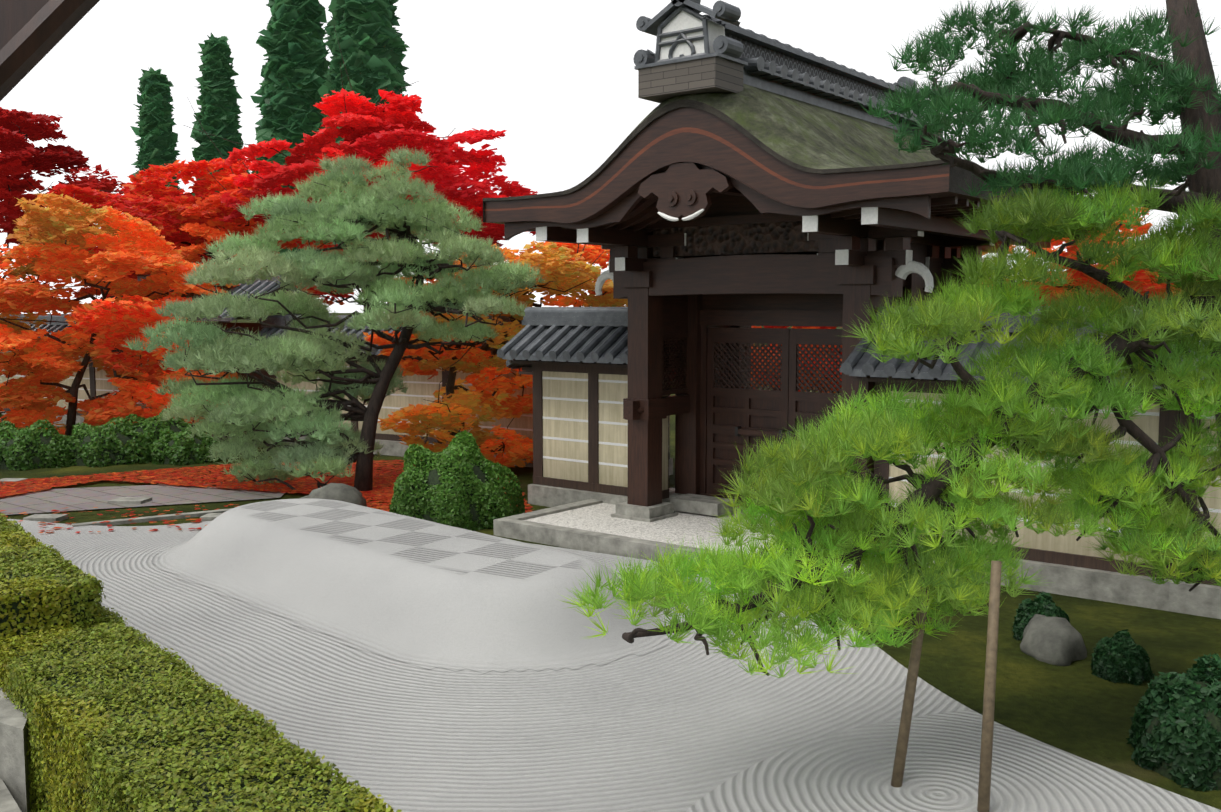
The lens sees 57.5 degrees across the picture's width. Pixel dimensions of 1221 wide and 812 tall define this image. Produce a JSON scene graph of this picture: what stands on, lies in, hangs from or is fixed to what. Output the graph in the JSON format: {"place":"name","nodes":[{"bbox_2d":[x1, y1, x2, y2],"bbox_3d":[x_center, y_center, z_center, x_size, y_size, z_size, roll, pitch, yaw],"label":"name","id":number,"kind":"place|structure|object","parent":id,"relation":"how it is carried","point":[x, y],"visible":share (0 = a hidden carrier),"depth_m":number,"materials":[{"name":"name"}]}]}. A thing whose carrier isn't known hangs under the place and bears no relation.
{"place":"outdoors","nodes":[
{"label":"outdoors","id":0,"kind":"place"},
{"bbox_2d":[0,0,99,100],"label":"roof eave","id":1,"kind":"object","parent":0,"point":[33,33],"visible":1,"depth_m":2.32,"materials":[{"name":"brown wood"}]},
{"bbox_2d":[0,480,294,514],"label":"path","id":2,"kind":"structure","parent":0,"point":[50,500],"depth_m":16.84,"materials":[{"name":"grey stone"}]},
{"bbox_2d":[363,265,375,314],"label":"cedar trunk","id":3,"kind":"object","parent":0,"point":[367,306],"depth_m":50.83,"materials":[{"name":"brown wood"}]},
{"bbox_2d":[506,360,532,374],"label":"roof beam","id":4,"kind":"structure","parent":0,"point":[527,369],"depth_m":16.89,"materials":[{"name":"wood"}]},
{"bbox_2d":[0,313,1220,809],"bbox_3d":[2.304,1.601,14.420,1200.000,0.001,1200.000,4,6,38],"label":"ground","id":5,"kind":"structure","parent":0,"point":[1078,709],"depth_m":9.18,"materials":[{"name":"plant"}]},
{"bbox_2d":[0,420,15,429],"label":"shrub","id":6,"kind":"object","parent":5,"relation":"on","point":[3,423],"visible":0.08,"depth_m":20.92,"materials":[{"name":"green plant"}]},
{"bbox_2d":[0,688,32,811],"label":"stone","id":7,"kind":"object","parent":5,"relation":"on","point":[15,783],"visible":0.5,"depth_m":6.00,"materials":[{"name":"grey stone"}]},
{"bbox_2d":[0,419,76,470],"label":"shrub","id":8,"kind":"object","parent":5,"relation":"on","point":[7,431],"depth_m":19.97,"materials":[{"name":"green plant"}]},
{"bbox_2d":[0,107,125,283],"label":"maple","id":9,"kind":"object","parent":5,"relation":"on","point":[19,155],"depth_m":29.57,"materials":[{"name":"red plant"}]},
{"bbox_2d":[0,314,159,426],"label":"back wall","id":10,"kind":"structure","parent":5,"relation":"on","point":[95,382],"depth_m":26.76,"materials":[{"name":"paint"}]},
{"bbox_2d":[60,416,156,467],"bbox_3d":[-9.424,0.635,20.917,1.930,0.879,1.851,4,6,38],"label":"shrub","id":11,"kind":"object","parent":5,"relation":"on","point":[90,430],"depth_m":20.41,"materials":[{"name":"green plant"}]},
{"bbox_2d":[0,478,231,526],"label":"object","id":12,"kind":"structure","parent":5,"relation":"on","point":[210,515],"depth_m":15.07,"materials":[{"name":"stone"}]},
{"bbox_2d":[0,192,239,435],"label":"maple","id":13,"kind":"object","parent":5,"relation":"on","point":[137,245],"depth_m":23.00,"materials":[{"name":"orange plant"}]},
{"bbox_2d":[129,67,181,189],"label":"cedar foliage","id":14,"kind":"object","parent":5,"relation":"on","point":[157,142],"visible":0.35,"depth_m":60.97,"materials":[{"name":"green plant"}]},
{"bbox_2d":[123,408,210,457],"bbox_3d":[-8.841,0.514,21.903,2.054,0.946,1.965,4,6,38],"label":"shrub","id":15,"kind":"object","parent":5,"relation":"on","point":[148,422],"depth_m":21.54,"materials":[{"name":"green plant"}]},
{"bbox_2d":[149,423,226,465],"bbox_3d":[-7.968,0.697,20.961,1.500,0.743,1.428,4,6,38],"label":"shrub","id":16,"kind":"object","parent":5,"relation":"on","point":[155,446],"depth_m":20.54,"materials":[{"name":"green plant"}]},
{"bbox_2d":[46,97,377,322],"bbox_3d":[-9.924,-3.381,26.896,8.544,7.773,4.948,1,5,8],"label":"maple","id":17,"kind":"object","parent":5,"relation":"on","point":[171,215],"depth_m":25.95,"materials":[{"name":"plant"}]},
{"bbox_2d":[190,33,249,263],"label":"cedar foliage","id":18,"kind":"object","parent":5,"relation":"on","point":[217,115],"visible":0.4,"depth_m":60.99,"materials":[{"name":"green plant"}]},
{"bbox_2d":[129,272,330,445],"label":"back gate","id":19,"kind":"structure","parent":5,"relation":"on","point":[264,286],"depth_m":23.39,"materials":[{"name":"grey wood"}]},
{"bbox_2d":[0,460,531,532],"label":"fallen leaves","id":20,"kind":"object","parent":5,"relation":"on","point":[189,477],"visible":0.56,"depth_m":18.07,"materials":[{"name":"red plant"}]},
{"bbox_2d":[247,0,330,255],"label":"cedar foliage","id":21,"kind":"object","parent":5,"relation":"on","point":[295,68],"visible":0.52,"depth_m":50.92,"materials":[{"name":"green plant"}]},
{"bbox_2d":[119,146,546,493],"bbox_3d":[-4.143,-1.227,17.330,6.353,5.684,3.492,0,5,-2],"label":"pine","id":22,"kind":"object","parent":5,"relation":"on","point":[209,349],"depth_m":16.98,"materials":[{"name":"green plant"}]},
{"bbox_2d":[300,483,366,506],"bbox_3d":[-3.932,1.301,15.610,1.014,0.444,0.668,-1,5,-15],"label":"rock","id":23,"kind":"object","parent":5,"relation":"on","point":[341,492],"visible":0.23,"depth_m":15.46,"materials":[{"name":"grey stone"}]},
{"bbox_2d":[184,27,537,302],"bbox_3d":[-5.083,-3.853,25.123,7.328,9.025,5.113,0,5,-6],"label":"maple","id":24,"kind":"object","parent":5,"relation":"on","point":[398,122],"depth_m":24.15,"materials":[{"name":"red plant"}]},
{"bbox_2d":[317,0,411,252],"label":"cedar foliage","id":25,"kind":"object","parent":5,"relation":"on","point":[373,46],"visible":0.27,"depth_m":49.03,"materials":[{"name":"green plant"}]},
{"bbox_2d":[240,315,672,474],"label":"back wall","id":26,"kind":"structure","parent":5,"relation":"on","point":[420,388],"depth_m":21.49,"materials":[{"name":"paint"}]},
{"bbox_2d":[389,430,524,530],"bbox_3d":[-2.108,0.967,14.930,1.931,1.244,1.826,4,6,38],"label":"shrub","id":27,"kind":"object","parent":5,"relation":"on","point":[461,443],"depth_m":14.42,"materials":[{"name":"green plant"}]},
{"bbox_2d":[363,216,627,467],"bbox_3d":[-1.426,-1.046,20.072,4.277,4.752,5.990,10,11,62],"label":"maple","id":28,"kind":"object","parent":5,"relation":"on","point":[563,266],"depth_m":19.14,"materials":[{"name":"orange plant"}]},
{"bbox_2d":[497,307,678,506],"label":"wing wall","id":29,"kind":"structure","parent":5,"relation":"on","point":[576,358],"depth_m":15.66,"materials":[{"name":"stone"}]},
{"bbox_2d":[8,519,1220,811],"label":"sand flat","id":30,"kind":"structure","parent":5,"relation":"on","point":[680,727],"depth_m":7.58,"materials":[{"name":"white sand"}]},
{"bbox_2d":[0,512,105,641],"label":"hedge","id":31,"kind":"object","parent":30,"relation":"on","point":[50,560],"depth_m":7.11,"materials":[{"name":"green plant"}]},
{"bbox_2d":[0,605,401,811],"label":"hedge","id":32,"kind":"object","parent":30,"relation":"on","point":[187,680],"depth_m":5.37,"materials":[{"name":"green plant"}]},
{"bbox_2d":[150,498,684,672],"bbox_3d":[-2.280,1.565,11.576,7.181,0.500,3.138,5,7,45],"label":"sand mound","id":33,"kind":"object","parent":30,"relation":"on","point":[425,594],"visible":0.98,"depth_m":10.07,"materials":[{"name":"white sand"}]},
{"bbox_2d":[751,326,841,392],"bbox_3d":[2.847,-0.556,18.992,5.256,3.509,3.225,1,5,14],"label":"maple","id":34,"kind":"object","parent":5,"relation":"on","point":[808,355],"depth_m":18.15,"materials":[{"name":"red plant"}]},
{"bbox_2d":[483,0,1114,603],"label":"temple gate","id":35,"kind":"structure","parent":5,"relation":"on","point":[729,192],"depth_m":13.16,"materials":[{"name":"brown wood"}]},
{"bbox_2d":[556,0,1220,677],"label":"pine","id":36,"kind":"object","parent":5,"relation":"on","point":[878,590],"depth_m":6.89,"materials":[{"name":"green plant"}]},
{"bbox_2d":[891,561,1001,811],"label":"support poles","id":37,"kind":"object","parent":5,"relation":"on","point":[984,788],"visible":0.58,"depth_m":6.28,"materials":[{"name":"brown wood"}]},
{"bbox_2d":[839,306,1203,610],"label":"wall","id":38,"kind":"structure","parent":5,"relation":"on","point":[1070,565],"depth_m":11.22,"materials":[{"name":"paint"}]},
{"bbox_2d":[1011,591,1069,640],"bbox_3d":[3.725,1.833,9.615,0.537,0.444,0.519,4,6,38],"label":"shrub","id":39,"kind":"object","parent":5,"relation":"on","point":[1028,609],"depth_m":9.57,"materials":[{"name":"green plant"}]},
{"bbox_2d":[1020,614,1086,665],"bbox_3d":[3.634,1.931,9.258,0.523,0.317,0.646,-3,6,-33],"label":"rock","id":40,"kind":"object","parent":5,"relation":"on","point":[1058,641],"visible":0.85,"depth_m":9.07,"materials":[{"name":"grey stone"}]},
{"bbox_2d":[1090,629,1154,684],"bbox_3d":[3.977,1.939,8.664,0.473,0.398,0.464,4,6,38],"label":"shrub","id":41,"kind":"object","parent":5,"relation":"on","point":[1107,661],"depth_m":8.54,"materials":[{"name":"green plant"}]},
{"bbox_2d":[1126,653,1220,791],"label":"shrub","id":42,"kind":"object","parent":5,"relation":"on","point":[1193,764],"depth_m":6.77,"materials":[{"name":"green plant"}]},
{"bbox_2d":[0,0,1220,313],"label":"sky","id":43,"kind":"structure","parent":0,"point":[560,76],"materials":[{"name":"white"}]},
{"bbox_2d":[525,488,929,573],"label":"gravel bed","id":44,"kind":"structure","parent":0,"point":[672,530],"depth_m":13.84,"materials":[{"name":"white gravel"}]},
{"bbox_2d":[981,150,1197,305],"bbox_3d":[6.925,-1.126,16.317,5.972,5.106,3.612,0,5,4],"label":"maple","id":45,"kind":"object","parent":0,"point":[1143,276],"depth_m":15.32,"materials":[{"name":"plant"}]},
{"bbox_2d":[1156,318,1220,618],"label":"wall","id":46,"kind":"structure","parent":0,"point":[1203,598],"depth_m":10.37,"materials":[{"name":"paint"}]}
]}

